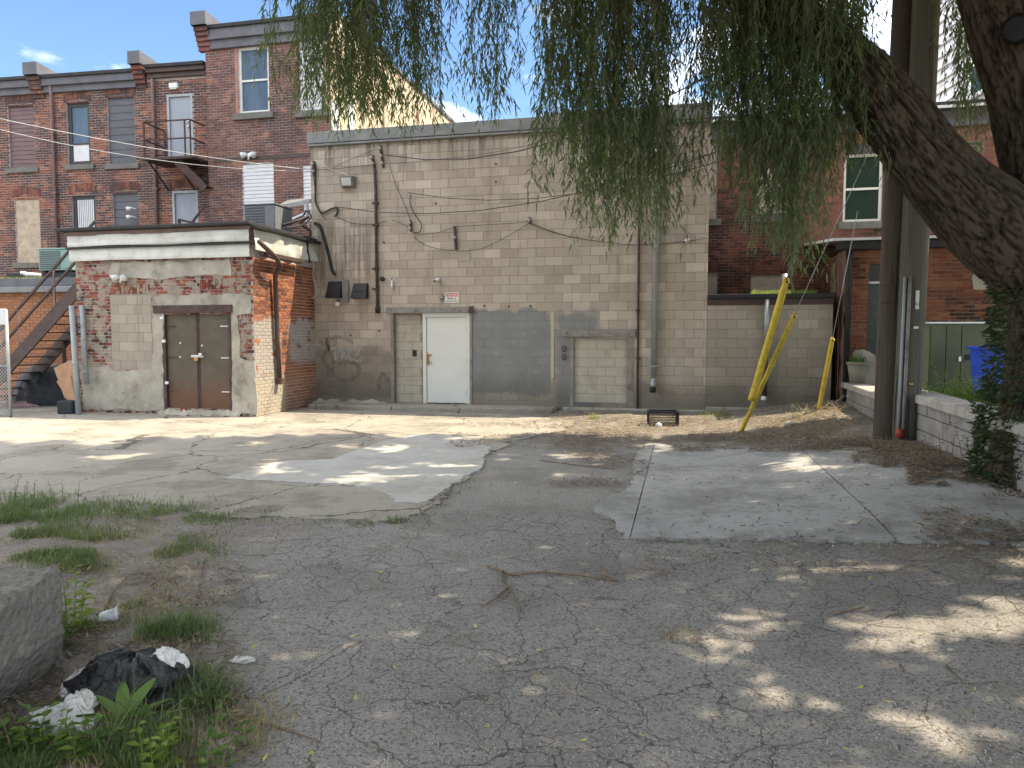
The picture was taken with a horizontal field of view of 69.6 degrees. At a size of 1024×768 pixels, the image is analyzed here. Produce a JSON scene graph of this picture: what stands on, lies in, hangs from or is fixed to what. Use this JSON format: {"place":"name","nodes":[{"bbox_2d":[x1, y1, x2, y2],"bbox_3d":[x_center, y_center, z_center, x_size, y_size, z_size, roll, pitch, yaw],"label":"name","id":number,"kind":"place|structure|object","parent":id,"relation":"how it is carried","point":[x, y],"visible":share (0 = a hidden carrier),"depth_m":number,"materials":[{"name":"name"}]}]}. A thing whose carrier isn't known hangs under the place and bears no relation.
{"place":"outdoors","nodes":[
{"label":"outdoors","id":0,"kind":"place"},
{"bbox_2d":[190,4,454,243],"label":"tall brick building","id":1,"kind":"structure","parent":0,"point":[243,115],"depth_m":20.68,"materials":[{"name":"brick"}]},
{"bbox_2d":[178,203,206,223],"bbox_3d":[-8.786,-4.618,20.242,0.802,0.712,0.060,0,4,0],"label":"iron handrail","id":2,"kind":"object","parent":1,"relation":"attached to","point":[196,216],"visible":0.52,"depth_m":20.22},
{"bbox_2d":[240,152,256,159],"bbox_3d":[-7.408,-6.400,20.640,0.514,0.218,0.221,1,4,13],"label":"twin flood lamp","id":3,"kind":"object","parent":1,"relation":"attached to","point":[248,155],"visible":1,"depth_m":20.61,"materials":[{"name":"white plastic"}]},
{"bbox_2d":[239,46,268,112],"bbox_3d":[-7.213,-8.522,20.671,0.957,1.813,0.060,1,4,13],"label":"window","id":4,"kind":"structure","parent":1,"relation":"in","point":[252,99],"depth_m":20.69,"materials":[{"name":"glass"}]},
{"bbox_2d":[281,198,310,224],"bbox_3d":[-5.456,-4.456,19.054,0.815,0.986,2.326,-4,5,-43],"label":"door canopy","id":5,"kind":"object","parent":1,"relation":"attached to","point":[295,202],"visible":0.67,"depth_m":18.46,"materials":[{"name":"metal"}]},
{"bbox_2d":[0,0,891,121],"label":"sky","id":6,"kind":"structure","parent":0,"point":[63,36],"materials":[{"name":"blue"}]},
{"bbox_2d":[0,398,1023,767],"bbox_3d":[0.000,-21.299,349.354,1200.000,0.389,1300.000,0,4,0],"label":"ground","id":7,"kind":"structure","parent":0,"point":[520,510],"depth_m":4.13,"materials":[{"name":"asphalt"}]},
{"bbox_2d":[0,474,37,503],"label":"weed plant","id":8,"kind":"object","parent":7,"relation":"on","point":[15,496],"visible":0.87,"depth_m":7.16,"materials":[{"name":"green plant"}]},
{"bbox_2d":[0,701,62,761],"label":"weed plant","id":9,"kind":"object","parent":7,"relation":"on","point":[28,732],"visible":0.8,"depth_m":2.87,"materials":[{"name":"green plant"}]},
{"bbox_2d":[0,567,64,707],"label":"concrete block","id":10,"kind":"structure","parent":7,"relation":"on","point":[32,630],"depth_m":3.40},
{"bbox_2d":[0,272,79,400],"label":"orange brick annex","id":11,"kind":"object","parent":7,"relation":"on","point":[14,292],"visible":0.31,"depth_m":18.28,"materials":[{"name":"brick"}]},
{"bbox_2d":[37,248,75,272],"bbox_3d":[-12.016,-3.294,19.799,1.042,0.635,0.740,1,4,10],"label":"ac unit","id":12,"kind":"object","parent":11,"relation":"on","point":[49,258],"visible":0.62,"depth_m":19.46,"materials":[{"name":"teal metal"}]},
{"bbox_2d":[9,708,86,763],"bbox_3d":[-1.799,1.392,2.853,0.233,0.151,0.269,-3,5,-42],"label":"weed plant","id":13,"kind":"object","parent":7,"relation":"on","point":[46,737],"visible":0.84,"depth_m":2.87,"materials":[{"name":"green plant"}]},
{"bbox_2d":[23,702,105,739],"bbox_3d":[-1.891,1.407,3.089,0.364,0.090,0.200,0,4,0],"label":"white rag","id":14,"kind":"object","parent":7,"relation":"on","point":[55,716],"visible":0.52,"depth_m":3.07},
{"bbox_2d":[61,606,75,649],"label":"weed plant","id":15,"kind":"object","parent":7,"relation":"on","point":[67,631],"visible":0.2,"depth_m":3.90,"materials":[{"name":"green plant"}]},
{"bbox_2d":[58,667,84,697],"bbox_3d":[-2.049,1.384,3.474,0.104,0.086,0.270,0,4,0],"label":"white rag","id":16,"kind":"object","parent":7,"relation":"on","point":[71,676],"visible":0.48,"depth_m":3.41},
{"bbox_2d":[61,564,96,628],"bbox_3d":[-2.491,1.195,4.098,0.338,0.383,0.315,-2,4,-31],"label":"weed plant","id":17,"kind":"object","parent":7,"relation":"on","point":[75,613],"visible":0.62,"depth_m":4.15,"materials":[{"name":"green plant"}]},
{"bbox_2d":[63,688,98,709],"bbox_3d":[-1.878,1.389,3.203,0.163,0.110,0.139,0,4,0],"label":"white rag","id":18,"kind":"object","parent":7,"relation":"on","point":[83,696],"visible":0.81,"depth_m":3.19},
{"bbox_2d":[50,712,124,757],"bbox_3d":[-1.636,1.360,2.875,0.270,0.212,0.187,0,4,0],"label":"weed plant","id":19,"kind":"object","parent":7,"relation":"on","point":[97,717],"visible":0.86,"depth_m":2.86,"materials":[{"name":"green plant"}]},
{"bbox_2d":[0,50,209,277],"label":"brick row building","id":20,"kind":"structure","parent":7,"relation":"on","point":[47,188],"depth_m":22.17,"materials":[{"name":"brick"}]},
{"bbox_2d":[68,103,90,164],"bbox_3d":[-13.079,-7.574,22.329,0.787,1.835,0.060,1,4,10],"label":"window","id":21,"kind":"structure","parent":20,"relation":"in","point":[78,113],"depth_m":22.33,"materials":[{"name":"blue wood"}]},
{"bbox_2d":[73,195,95,227],"bbox_3d":[-12.997,-4.664,22.505,0.814,2.152,0.060,1,4,10],"label":"window","id":22,"kind":"structure","parent":20,"relation":"in","point":[84,206],"depth_m":22.46,"materials":[{"name":"white wood"}]},
{"bbox_2d":[142,119,212,191],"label":"fire escape balcony","id":23,"kind":"structure","parent":20,"relation":"attached to","point":[196,176],"depth_m":20.80,"materials":[{"name":"metal"}]},
{"bbox_2d":[170,97,190,155],"bbox_3d":[-9.747,-7.554,21.686,0.679,1.756,0.110,1,4,10],"label":"door","id":24,"kind":"structure","parent":20,"relation":"in","point":[179,106],"depth_m":21.68,"materials":[{"name":"metal"}]},
{"bbox_2d":[175,193,195,223],"bbox_3d":[-9.655,-4.645,21.885,0.684,1.999,0.060,1,4,10],"label":"door","id":25,"kind":"structure","parent":20,"relation":"in","point":[185,203],"depth_m":21.82,"materials":[{"name":"metal"}]},
{"bbox_2d":[99,606,119,621],"bbox_3d":[-2.335,1.339,4.270,0.102,0.087,0.088,-1,4,-18],"label":"plastic cup","id":26,"kind":"object","parent":7,"relation":"on","point":[114,613],"visible":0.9,"depth_m":4.24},
{"bbox_2d":[75,677,172,730],"bbox_3d":[-1.619,1.358,3.100,0.367,0.194,0.160,0,4,0],"label":"dock plant","id":27,"kind":"object","parent":7,"relation":"on","point":[142,691],"visible":0.65,"depth_m":3.11,"materials":[{"name":"green plant"}]},
{"bbox_2d":[119,596,147,608],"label":"grass tuft","id":28,"kind":"object","parent":7,"relation":"on","point":[128,603],"visible":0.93,"depth_m":4.50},
{"bbox_2d":[63,646,210,714],"bbox_3d":[-1.723,1.324,3.393,0.664,0.215,0.404,-1,4,-13],"label":"trash bag","id":29,"kind":"object","parent":7,"relation":"on","point":[125,664],"visible":0.65,"depth_m":3.29,"materials":[{"name":"black"}]},
{"bbox_2d":[152,646,189,668],"bbox_3d":[-1.589,1.258,3.378,0.217,0.090,0.130,0,4,0],"label":"white rag","id":30,"kind":"object","parent":29,"relation":"on","point":[171,656],"visible":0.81,"depth_m":3.36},
{"bbox_2d":[61,667,232,767],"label":"grass tuft","id":31,"kind":"object","parent":7,"relation":"on","point":[151,717],"visible":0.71,"depth_m":2.96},
{"bbox_2d":[124,716,184,767],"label":"weed plant","id":32,"kind":"object","parent":7,"relation":"on","point":[162,754],"visible":0.99,"depth_m":2.78,"materials":[{"name":"green plant"}]},
{"bbox_2d":[124,597,217,638],"bbox_3d":[-1.907,1.304,4.143,0.493,0.164,0.485,3,5,36],"label":"grass tuft","id":33,"kind":"object","parent":7,"relation":"on","point":[177,624],"visible":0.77,"depth_m":4.12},
{"bbox_2d":[138,641,263,716],"bbox_3d":[-1.378,1.335,3.298,0.646,0.238,0.622,-2,4,-22],"label":"grass tuft","id":34,"kind":"object","parent":7,"relation":"on","point":[208,678],"visible":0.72,"depth_m":3.30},
{"bbox_2d":[153,694,259,767],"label":"weed plant","id":35,"kind":"object","parent":7,"relation":"on","point":[213,731],"visible":0.81,"depth_m":2.94,"materials":[{"name":"green plant"}]},
{"bbox_2d":[227,655,255,663],"bbox_3d":[-1.376,1.404,3.750,0.142,0.032,0.066,0,4,0],"label":"paper scrap","id":36,"kind":"object","parent":7,"relation":"on","point":[237,660],"visible":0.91,"depth_m":3.73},
{"bbox_2d":[212,700,320,742],"bbox_3d":[-1.078,1.453,3.173,0.659,0.019,0.022,2,4,29],"label":"stick","id":37,"kind":"object","parent":7,"relation":"on","point":[282,728],"visible":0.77,"depth_m":3.13,"materials":[{"name":"wood"}]},
{"bbox_2d":[0,406,576,522],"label":"concrete apron","id":38,"kind":"object","parent":7,"relation":"on","point":[147,456],"visible":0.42,"depth_m":10.60,"materials":[{"name":"concrete"}]},
{"bbox_2d":[0,309,12,416],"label":"chain link fence","id":39,"kind":"object","parent":38,"relation":"on","point":[4,317],"visible":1,"depth_m":14.89,"materials":[{"name":"metal"}]},
{"bbox_2d":[0,401,38,406],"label":"blanket","id":40,"kind":"object","parent":38,"relation":"on","point":[20,404],"visible":0.58,"depth_m":17.20,"materials":[{"name":"pink fabric"}]},
{"bbox_2d":[13,363,79,405],"bbox_3d":[-11.140,-0.011,17.755,1.608,1.052,1.066,0,4,0],"label":"tarp heap","id":41,"kind":"object","parent":38,"relation":"on","point":[41,388],"visible":0.49,"depth_m":17.36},
{"bbox_2d":[0,220,95,403],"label":"iron staircase","id":42,"kind":"structure","parent":38,"relation":"on","point":[39,332],"depth_m":16.38,"materials":[{"name":"brown metal"}]},
{"bbox_2d":[42,479,79,509],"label":"weed plant","id":43,"kind":"object","parent":38,"relation":"on","point":[54,494],"visible":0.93,"depth_m":7.08,"materials":[{"name":"green plant"}]},
{"bbox_2d":[54,360,73,399],"bbox_3d":[-9.778,-0.005,16.245,0.947,1.084,0.145,2,4,32],"label":"cardboard sheet","id":44,"kind":"object","parent":38,"relation":"on","point":[63,370],"visible":0.43,"depth_m":16.26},
{"bbox_2d":[56,376,74,399],"bbox_3d":[-9.588,0.209,15.945,0.888,0.772,0.115,3,5,34],"label":"cardboard sheet","id":45,"kind":"object","parent":38,"relation":"on","point":[66,385],"visible":0.64,"depth_m":15.92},
{"bbox_2d":[57,400,75,413],"bbox_3d":[-9.456,0.489,15.706,0.340,0.280,0.300,0,4,0],"label":"black crate","id":46,"kind":"object","parent":38,"relation":"on","point":[65,406],"visible":0.76,"depth_m":15.56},
{"bbox_2d":[69,305,81,414],"bbox_3d":[-9.229,-0.506,15.550,0.123,2.307,0.491,-3,5,-39],"label":"grey post","id":47,"kind":"object","parent":38,"relation":"on","point":[76,380],"visible":1,"depth_m":15.51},
{"bbox_2d":[55,221,320,416],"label":"brick shed","id":48,"kind":"structure","parent":38,"relation":"on","point":[206,319],"depth_m":15.40,"materials":[{"name":"brick"}]},
{"bbox_2d":[79,306,88,383],"bbox_3d":[-9.129,-0.832,15.704,0.177,1.668,0.114,3,5,39],"label":"grey pipe","id":49,"kind":"object","parent":48,"relation":"attached to","point":[84,345],"visible":1,"depth_m":15.67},
{"bbox_2d":[110,274,127,282],"bbox_3d":[-8.222,-2.210,15.420,0.409,0.172,0.199,1,4,13],"label":"twin flood lamp","id":50,"kind":"object","parent":48,"relation":"attached to","point":[122,277],"visible":1,"depth_m":15.38,"materials":[{"name":"white plastic"}]},
{"bbox_2d":[166,314,199,407],"bbox_3d":[-6.892,-0.475,15.396,0.779,1.964,0.062,1,4,13],"label":"door leaf","id":51,"kind":"structure","parent":48,"relation":"in","point":[183,372],"depth_m":15.37,"materials":[{"name":"metal"}]},
{"bbox_2d":[197,314,229,408],"bbox_3d":[-6.121,-0.463,15.219,0.779,1.964,0.062,1,4,13],"label":"door leaf","id":52,"kind":"structure","parent":48,"relation":"in","point":[212,328],"depth_m":15.21,"materials":[{"name":"metal"}]},
{"bbox_2d":[242,203,292,231],"bbox_3d":[-5.608,-3.735,16.960,0.827,0.705,0.790,1,4,13],"label":"ac unit","id":53,"kind":"object","parent":48,"relation":"on","point":[275,215],"visible":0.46,"depth_m":16.60,"materials":[{"name":"grey metal"}]},
{"bbox_2d":[281,215,311,262],"bbox_3d":[-4.799,-3.285,16.491,0.179,1.064,0.785,3,5,36],"label":"cable","id":54,"kind":"object","parent":48,"relation":"attached to","point":[304,218],"visible":1,"depth_m":16.62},
{"bbox_2d":[224,434,491,503],"bbox_3d":[-1.598,1.014,9.958,2.800,0.041,4.934,1,4,14],"label":"concrete patch","id":55,"kind":"object","parent":7,"relation":"on","point":[421,468],"visible":0.86,"depth_m":9.12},
{"bbox_2d":[308,402,557,413],"bbox_3d":[-1.806,0.555,16.426,5.588,0.155,0.847,1,4,13],"label":"concrete step","id":56,"kind":"object","parent":7,"relation":"on","point":[462,408],"visible":0.77,"depth_m":16.16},
{"bbox_2d":[0,406,868,767],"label":"dry grass","id":57,"kind":"structure","parent":7,"relation":"on","point":[244,726],"depth_m":4.33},
{"bbox_2d":[0,445,875,767],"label":"grass","id":58,"kind":"structure","parent":7,"relation":"on","point":[10,509],"depth_m":5.33,"materials":[{"name":"plant"}]},
{"bbox_2d":[307,103,712,411],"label":"block building","id":59,"kind":"structure","parent":7,"relation":"on","point":[536,316],"depth_m":16.29,"materials":[{"name":"concrete"}]},
{"bbox_2d":[311,161,314,175],"bbox_3d":[-4.608,-5.005,17.050,0.085,0.339,0.120,1,4,13],"label":"cable bracket","id":60,"kind":"object","parent":59,"relation":"attached to","point":[312,171],"visible":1,"depth_m":17.03,"materials":[{"name":"metal"}]},
{"bbox_2d":[0,118,310,169],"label":"cable","id":61,"kind":"object","parent":60,"relation":"attached to","point":[153,148],"visible":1,"depth_m":15.88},
{"bbox_2d":[0,129,310,171],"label":"cable","id":62,"kind":"object","parent":60,"relation":"attached to","point":[152,159],"visible":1,"depth_m":15.99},
{"bbox_2d":[314,162,337,216],"bbox_3d":[-4.304,-4.499,17.044,0.599,1.265,0.040,1,4,13],"label":"cable","id":63,"kind":"object","parent":60,"relation":"attached to","point":[319,210],"visible":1,"depth_m":17.07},
{"bbox_2d":[314,222,335,274],"bbox_3d":[-4.353,-3.151,17.143,0.543,1.246,0.070,1,4,13],"label":"cable","id":64,"kind":"object","parent":59,"relation":"attached to","point":[326,247],"visible":1,"depth_m":17.11,"materials":[{"name":"black plastic"}]},
{"bbox_2d":[325,281,341,297],"bbox_3d":[-4.142,-2.191,17.092,0.361,0.386,0.194,1,4,13],"label":"vent hood","id":65,"kind":"object","parent":59,"relation":"attached to","point":[334,289],"visible":1,"depth_m":17.07,"materials":[{"name":"black plastic"}]},
{"bbox_2d":[342,280,348,302],"bbox_3d":[-3.867,-2.151,17.101,0.161,0.518,0.061,1,4,13],"label":"meter panel","id":66,"kind":"object","parent":59,"relation":"attached to","point":[345,291],"visible":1,"depth_m":17.07,"materials":[{"name":"metal"}]},
{"bbox_2d":[339,176,355,187],"bbox_3d":[-3.767,-4.629,16.844,0.340,0.258,0.201,1,4,13],"label":"wall light","id":67,"kind":"object","parent":59,"relation":"attached to","point":[347,181],"visible":1,"depth_m":16.79,"materials":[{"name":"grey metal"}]},
{"bbox_2d":[350,283,368,298],"bbox_3d":[-3.515,-2.143,16.950,0.387,0.354,0.194,1,4,13],"label":"vent hood","id":68,"kind":"object","parent":59,"relation":"attached to","point":[360,290],"visible":1,"depth_m":16.94,"materials":[{"name":"black plastic"}]},
{"bbox_2d":[426,317,466,402],"bbox_3d":[-1.486,-0.540,16.742,0.971,1.948,0.142,1,4,13],"label":"door","id":69,"kind":"structure","parent":59,"relation":"in","point":[446,336],"depth_m":16.74,"materials":[{"name":"white metal"}]},
{"bbox_2d":[445,292,458,302],"bbox_3d":[-1.357,-1.944,16.559,0.332,0.229,0.009,1,4,13],"label":"warning sign","id":70,"kind":"object","parent":59,"relation":"attached to","point":[451,297],"visible":1,"depth_m":16.55,"materials":[{"name":"white paint"}]},
{"bbox_2d":[0,403,1023,764],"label":"leaf litter","id":71,"kind":"object","parent":7,"relation":"on","point":[932,461],"visible":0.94,"depth_m":6.64,"materials":[{"name":"plant"}]},
{"bbox_2d":[0,542,1023,767],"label":"grit","id":72,"kind":"object","parent":7,"relation":"on","point":[672,751],"visible":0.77,"depth_m":3.34,"materials":[{"name":"gravel"}]},
{"bbox_2d":[2,425,1023,552],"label":"crumbled concrete","id":73,"kind":"object","parent":7,"relation":"on","point":[677,540],"visible":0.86,"depth_m":6.63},
{"bbox_2d":[15,446,1021,765],"bbox_3d":[0.595,1.040,6.785,8.463,0.320,8.077,0,4,0],"label":"debris","id":74,"kind":"object","parent":7,"relation":"on","point":[605,670],"visible":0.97,"depth_m":3.44,"materials":[{"name":"plant"}]},
{"bbox_2d":[481,565,617,611],"bbox_3d":[0.263,1.335,4.863,0.908,0.030,0.884,0,4,0],"label":"branch","id":75,"kind":"object","parent":7,"relation":"on","point":[501,571],"visible":1,"depth_m":5.06,"materials":[{"name":"brown plant"}]},
{"bbox_2d":[193,449,1023,764],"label":"scattered dead leaves","id":76,"kind":"object","parent":7,"relation":"on","point":[629,685],"visible":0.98,"depth_m":3.37,"materials":[{"name":"brown plant"}]},
{"bbox_2d":[251,457,975,760],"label":"fallen yellow leaves","id":77,"kind":"object","parent":7,"relation":"on","point":[487,725],"visible":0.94,"depth_m":3.37,"materials":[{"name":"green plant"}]},
{"bbox_2d":[647,409,678,425],"bbox_3d":[2.825,0.628,13.792,0.570,0.270,0.360,1,4,8],"label":"plastic crate","id":78,"kind":"object","parent":7,"relation":"on","point":[675,415],"visible":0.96,"depth_m":13.65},
{"bbox_2d":[658,624,699,643],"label":"grass tuft","id":79,"kind":"object","parent":7,"relation":"on","point":[669,636],"visible":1,"depth_m":4.08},
{"bbox_2d":[738,312,796,432],"bbox_3d":[4.048,-0.135,11.705,0.074,1.980,1.090,-2,4,-30],"label":"guy wire guard","id":80,"kind":"object","parent":7,"relation":"on","point":[770,367],"visible":0.98,"depth_m":11.63,"materials":[{"name":"yellow plastic"}]},
{"bbox_2d":[748,277,789,400],"bbox_3d":[3.978,-0.668,11.420,0.112,1.926,0.762,-2,4,-27],"label":"guy wire guard","id":81,"kind":"object","parent":7,"relation":"on","point":[769,339],"visible":1,"depth_m":11.37,"materials":[{"name":"yellow plastic"}]},
{"bbox_2d":[705,274,835,410],"bbox_3d":[5.590,-0.910,16.466,2.481,2.973,3.134,1,4,13],"label":"block annex","id":82,"kind":"object","parent":7,"relation":"on","point":[737,327],"visible":0.86,"depth_m":15.11,"materials":[{"name":"beige concrete"}]},
{"bbox_2d":[750,289,816,293],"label":"roof weeds","id":83,"kind":"object","parent":82,"relation":"on","point":[776,292],"visible":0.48,"depth_m":15.19,"materials":[{"name":"green plant"}]},
{"bbox_2d":[593,442,1023,545],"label":"concrete pad","id":84,"kind":"object","parent":7,"relation":"on","point":[895,496],"visible":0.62,"depth_m":6.85,"materials":[{"name":"concrete"}]},
{"bbox_2d":[786,394,857,421],"bbox_3d":[5.608,0.422,13.267,1.204,0.376,2.710,1,4,22],"label":"brush pile","id":85,"kind":"object","parent":7,"relation":"on","point":[831,408],"visible":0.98,"depth_m":13.23,"materials":[{"name":"plant"}]},
{"bbox_2d":[816,337,834,409],"bbox_3d":[5.698,-0.166,13.384,0.080,1.371,0.741,0,4,6],"label":"guy wire guard","id":86,"kind":"object","parent":7,"relation":"on","point":[825,372],"visible":0.94,"depth_m":13.33,"materials":[{"name":"yellow plastic"}]},
{"bbox_2d":[832,211,857,338],"bbox_3d":[5.647,-1.151,12.802,0.011,3.382,1.719,0,4,6],"label":"guy wire","id":87,"kind":"object","parent":86,"relation":"attached to","point":[845,272],"visible":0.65,"depth_m":12.38,"materials":[{"name":"metal"}]},
{"bbox_2d":[707,99,998,295],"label":"brick building","id":88,"kind":"structure","parent":7,"relation":"on","point":[733,268],"depth_m":17.68,"materials":[{"name":"brick"}]},
{"bbox_2d":[843,154,881,221],"bbox_3d":[8.248,-4.610,17.343,0.848,1.569,0.060,1,4,13],"label":"window","id":89,"kind":"structure","parent":88,"relation":"in","point":[865,197],"depth_m":17.35,"materials":[{"name":"glass"}]},
{"bbox_2d":[873,0,911,438],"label":"utility pole","id":90,"kind":"object","parent":7,"relation":"on","point":[889,279],"visible":0.34,"depth_m":9.78,"materials":[{"name":"brown wood"}]},
{"bbox_2d":[336,143,739,213],"bbox_3d":[0.502,-3.771,13.283,11.737,0.971,0.017,3,5,39],"label":"cable","id":91,"kind":"object","parent":90,"relation":"attached to","point":[497,207],"visible":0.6,"depth_m":14.21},
{"bbox_2d":[386,73,713,159],"bbox_3d":[1.098,-5.072,13.047,10.609,1.445,0.022,3,5,42],"label":"cable","id":92,"kind":"object","parent":90,"relation":"attached to","point":[493,154],"visible":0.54,"depth_m":14.69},
{"bbox_2d":[408,131,808,200],"bbox_3d":[1.365,-3.747,13.086,10.189,0.678,0.015,4,5,43],"label":"cable","id":93,"kind":"object","parent":90,"relation":"attached to","point":[549,196],"visible":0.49,"depth_m":14.33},
{"bbox_2d":[795,148,870,312],"bbox_3d":[4.423,-1.499,10.967,0.011,4.769,2.533,-2,4,-30],"label":"guy wire","id":94,"kind":"object","parent":90,"relation":"attached to","point":[832,231],"visible":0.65,"depth_m":10.57,"materials":[{"name":"metal"}]},
{"bbox_2d":[804,235,1006,401],"bbox_3d":[8.834,-1.329,15.717,4.501,3.906,3.920,1,4,13],"label":"brick extension","id":95,"kind":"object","parent":7,"relation":"on","point":[955,287],"visible":0.36,"depth_m":14.40,"materials":[{"name":"orange brick"}]},
{"bbox_2d":[830,262,838,399],"bbox_3d":[6.649,-1.069,15.170,0.062,2.866,0.999,1,4,14],"label":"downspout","id":96,"kind":"object","parent":95,"relation":"attached to","point":[833,279],"visible":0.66,"depth_m":15.21,"materials":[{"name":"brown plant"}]},
{"bbox_2d":[869,284,878,356],"bbox_3d":[7.396,-0.984,14.458,0.707,1.943,0.060,1,4,13],"label":"door","id":97,"kind":"structure","parent":95,"relation":"in","point":[874,287],"depth_m":14.47,"materials":[{"name":"wood"}]},
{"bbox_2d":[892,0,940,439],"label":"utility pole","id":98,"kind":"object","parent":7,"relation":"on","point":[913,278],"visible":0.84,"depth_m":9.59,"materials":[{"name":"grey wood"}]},
{"bbox_2d":[841,381,1023,492],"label":"retaining wall","id":99,"kind":"structure","parent":7,"relation":"on","point":[938,412],"depth_m":8.60,"materials":[{"name":"concrete"}]},
{"bbox_2d":[846,362,869,383],"bbox_3d":[6.681,-0.201,14.217,0.430,0.450,0.430,0,4,0],"label":"plant pot","id":100,"kind":"object","parent":99,"relation":"on","point":[857,372],"visible":0.88,"depth_m":14.08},
{"bbox_2d":[936,0,984,101],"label":"white sided building","id":101,"kind":"structure","parent":7,"relation":"on","point":[949,87],"depth_m":24.86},
{"bbox_2d":[968,60,981,99],"bbox_3d":[14.636,-10.058,22.844,0.060,2.000,1.300,0,4,0],"label":"window","id":102,"kind":"structure","parent":101,"relation":"in","point":[974,69],"depth_m":23.32,"materials":[{"name":"glass"}]},
{"bbox_2d":[950,422,972,467],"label":"weed plant","id":103,"kind":"object","parent":7,"relation":"on","point":[960,448],"visible":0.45,"depth_m":7.56,"materials":[{"name":"green plant"}]},
{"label":"terrace ground","id":104,"kind":"structure","parent":0,"visible":0},
{"bbox_2d":[243,0,1023,491],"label":"willow tree","id":105,"kind":"object","parent":104,"relation":"on","point":[963,198],"visible":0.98,"depth_m":7.11,"materials":[{"name":"green plant"}]},
{"bbox_2d":[922,379,971,394],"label":"weed plant","id":106,"kind":"object","parent":104,"relation":"on","point":[943,388],"visible":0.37,"depth_m":9.88,"materials":[{"name":"green plant"}]},
{"bbox_2d":[922,361,977,400],"bbox_3d":[5.947,0.026,9.914,0.615,0.639,0.730,-2,4,-24],"label":"weed plant","id":107,"kind":"object","parent":104,"relation":"on","point":[970,385],"visible":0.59,"depth_m":9.84,"materials":[{"name":"green plant"}]},
{"bbox_2d":[944,368,980,401],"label":"weed plant","id":108,"kind":"object","parent":104,"relation":"on","point":[961,394],"visible":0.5,"depth_m":9.89,"materials":[{"name":"green plant"}]},
{"bbox_2d":[922,322,1005,397],"bbox_3d":[7.146,-0.391,11.908,1.224,1.211,0.800,0,4,5],"label":"metal cabinet","id":109,"kind":"object","parent":104,"relation":"on","point":[946,344],"visible":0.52,"depth_m":11.55,"materials":[{"name":"metal"}]},
{"bbox_2d":[945,371,1001,400],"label":"weed plant","id":110,"kind":"object","parent":104,"relation":"on","point":[962,387],"visible":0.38,"depth_m":9.88,"materials":[{"name":"green plant"}]},
{"bbox_2d":[967,346,1003,398],"bbox_3d":[6.955,-0.121,10.604,0.530,0.842,0.490,-1,4,-8],"label":"blue bin","id":111,"kind":"object","parent":104,"relation":"on","point":[976,353],"visible":0.29,"depth_m":10.61,"materials":[{"name":"plastic"}]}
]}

